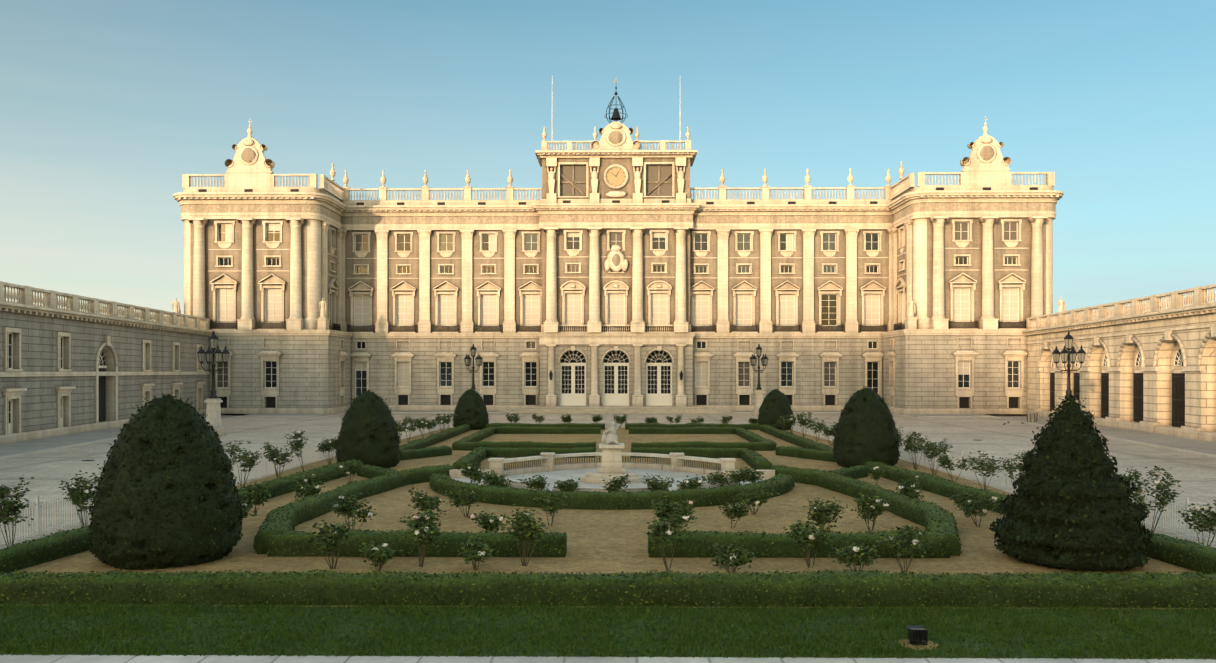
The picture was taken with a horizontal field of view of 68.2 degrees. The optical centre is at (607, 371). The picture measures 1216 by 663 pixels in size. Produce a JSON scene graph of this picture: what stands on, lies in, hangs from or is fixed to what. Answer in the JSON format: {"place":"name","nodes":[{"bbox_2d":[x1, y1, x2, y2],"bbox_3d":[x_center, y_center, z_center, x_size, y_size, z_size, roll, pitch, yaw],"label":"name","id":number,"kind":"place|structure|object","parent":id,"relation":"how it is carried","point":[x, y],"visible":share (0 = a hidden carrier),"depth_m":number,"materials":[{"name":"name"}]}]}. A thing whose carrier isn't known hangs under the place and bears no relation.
{"place":"outdoors","nodes":[
{"label":"outdoors","id":0,"kind":"place"},
{"bbox_2d":[0,428,1206,608],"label":"garden earth","id":1,"kind":"structure","parent":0,"point":[608,541],"depth_m":33.25,"materials":[{"name":"soil"}]},
{"bbox_2d":[88,393,246,569],"bbox_3d":[-13.656,3.222,27.846,4.453,5.208,4.464,0,0,1],"label":"topiary","id":2,"kind":"object","parent":1,"relation":"on","point":[166,496],"visible":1,"depth_m":26.46,"materials":[{"name":"green plant"}]},
{"bbox_2d":[335,390,401,467],"bbox_3d":[-14.533,3.470,54.440,4.016,4.720,4.075,0,0,1],"label":"topiary","id":3,"kind":"object","parent":1,"relation":"on","point":[368,433],"visible":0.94,"depth_m":53.18,"materials":[{"name":"green plant"}]},
{"bbox_2d":[453,389,488,429],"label":"topiary","id":4,"kind":"object","parent":1,"relation":"on","point":[471,410],"visible":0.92,"depth_m":88.53,"materials":[{"name":"green plant"}]},
{"bbox_2d":[0,423,1215,572],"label":"parterre hedges","id":5,"kind":"object","parent":1,"relation":"on","point":[277,535],"visible":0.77,"depth_m":37.80,"materials":[{"name":"green plant"}]},
{"bbox_2d":[0,412,1215,572],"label":"rose bushes","id":6,"kind":"object","parent":1,"relation":"on","point":[424,531],"visible":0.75,"depth_m":31.82,"materials":[{"name":"green plant"}]},
{"bbox_2d":[449,421,774,491],"bbox_3d":[0.195,4.189,47.073,14.399,3.200,14.399,0,0,-44],"label":"fountain basin","id":7,"kind":"object","parent":1,"relation":"on","point":[591,475],"visible":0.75,"depth_m":48.50,"materials":[{"name":"white stone"}]},
{"bbox_2d":[757,387,793,429],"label":"topiary","id":8,"kind":"object","parent":1,"relation":"on","point":[775,405],"visible":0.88,"depth_m":88.23,"materials":[{"name":"green plant"}]},
{"bbox_2d":[831,386,902,467],"bbox_3d":[15.696,3.317,54.564,4.025,5.017,4.041,0,0,-27],"label":"topiary","id":9,"kind":"object","parent":1,"relation":"on","point":[866,430],"visible":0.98,"depth_m":53.31,"materials":[{"name":"green plant"}]},
{"bbox_2d":[989,395,1155,571],"bbox_3d":[14.134,3.260,27.563,4.503,5.160,4.551,0,0,1],"label":"topiary bush","id":10,"kind":"object","parent":1,"relation":"on","point":[1071,505],"visible":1,"depth_m":26.39,"materials":[{"name":"green plant"}]},
{"bbox_2d":[0,413,1215,548],"bbox_3d":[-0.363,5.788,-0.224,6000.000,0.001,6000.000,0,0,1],"label":"ground","id":11,"kind":"structure","parent":0,"point":[1194,474],"depth_m":64.77,"materials":[{"name":"grey stone"}]},
{"bbox_2d":[0,281,212,443],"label":"wing","id":12,"kind":"structure","parent":11,"relation":"on","point":[71,368],"depth_m":84.40,"materials":[{"name":"beige stone"}]},
{"bbox_2d":[197,330,229,435],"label":"lamp post","id":13,"kind":"object","parent":11,"relation":"on","point":[213,412],"visible":1,"depth_m":79.93,"materials":[{"name":"black metal"}]},
{"bbox_2d":[464,344,482,391],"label":"street lamp","id":14,"kind":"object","parent":11,"relation":"on","point":[467,358],"depth_m":118.28,"materials":[{"name":"black metal"}]},
{"bbox_2d":[0,569,1215,607],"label":"hedge row","id":15,"kind":"object","parent":11,"relation":"on","point":[858,588],"visible":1,"depth_m":22.15,"materials":[{"name":"green plant"}]},
{"bbox_2d":[0,414,1215,544],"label":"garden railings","id":16,"kind":"object","parent":11,"relation":"on","point":[266,466],"visible":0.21,"depth_m":44.38,"materials":[{"name":"grey"}]},
{"bbox_2d":[172,77,1066,414],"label":"palace","id":17,"kind":"structure","parent":11,"relation":"on","point":[614,271],"depth_m":128.46,"materials":[{"name":"white stone"}]},
{"bbox_2d":[750,344,767,415],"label":"street lamp","id":18,"kind":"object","parent":11,"relation":"on","point":[759,391],"depth_m":117.62,"materials":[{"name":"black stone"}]},
{"bbox_2d":[1052,330,1085,403],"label":"lamp post","id":19,"kind":"object","parent":11,"relation":"on","point":[1069,356],"visible":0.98,"depth_m":80.17,"materials":[{"name":"black metal"}]},
{"bbox_2d":[1022,284,1215,441],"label":"wing","id":20,"kind":"structure","parent":11,"relation":"on","point":[1152,370],"depth_m":86.94,"materials":[{"name":"beige stone"}]},
{"bbox_2d":[0,601,1215,659],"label":"front lawn","id":21,"kind":"structure","parent":0,"point":[506,651],"depth_m":19.87,"materials":[{"name":"green plant"}]},
{"bbox_2d":[898,625,937,649],"bbox_3d":[6.565,5.609,19.026,0.840,0.360,0.819,0,0,1],"label":"garden spotlight","id":22,"kind":"object","parent":21,"relation":"on","point":[917,634],"visible":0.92,"depth_m":18.89,"materials":[{"name":"metal"}]},
{"bbox_2d":[0,654,1215,662],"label":"pavement","id":23,"kind":"structure","parent":0,"point":[8,658],"depth_m":18.00,"materials":[{"name":"grey stone"}]},
{"bbox_2d":[0,411,1215,459],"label":"sidewalk pavement","id":24,"kind":"structure","parent":0,"point":[46,444],"depth_m":76.69,"materials":[{"name":"stone"}]},
{"bbox_2d":[1026,412,1037,421],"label":"stone litter bin","id":25,"kind":"object","parent":24,"relation":"on","point":[1032,416],"visible":0.88,"depth_m":99.79,"materials":[{"name":"stone"}]},
{"bbox_2d":[0,0,1215,322],"label":"sky","id":26,"kind":"structure","parent":0,"point":[105,105],"materials":[{"name":"blue"}]}
]}

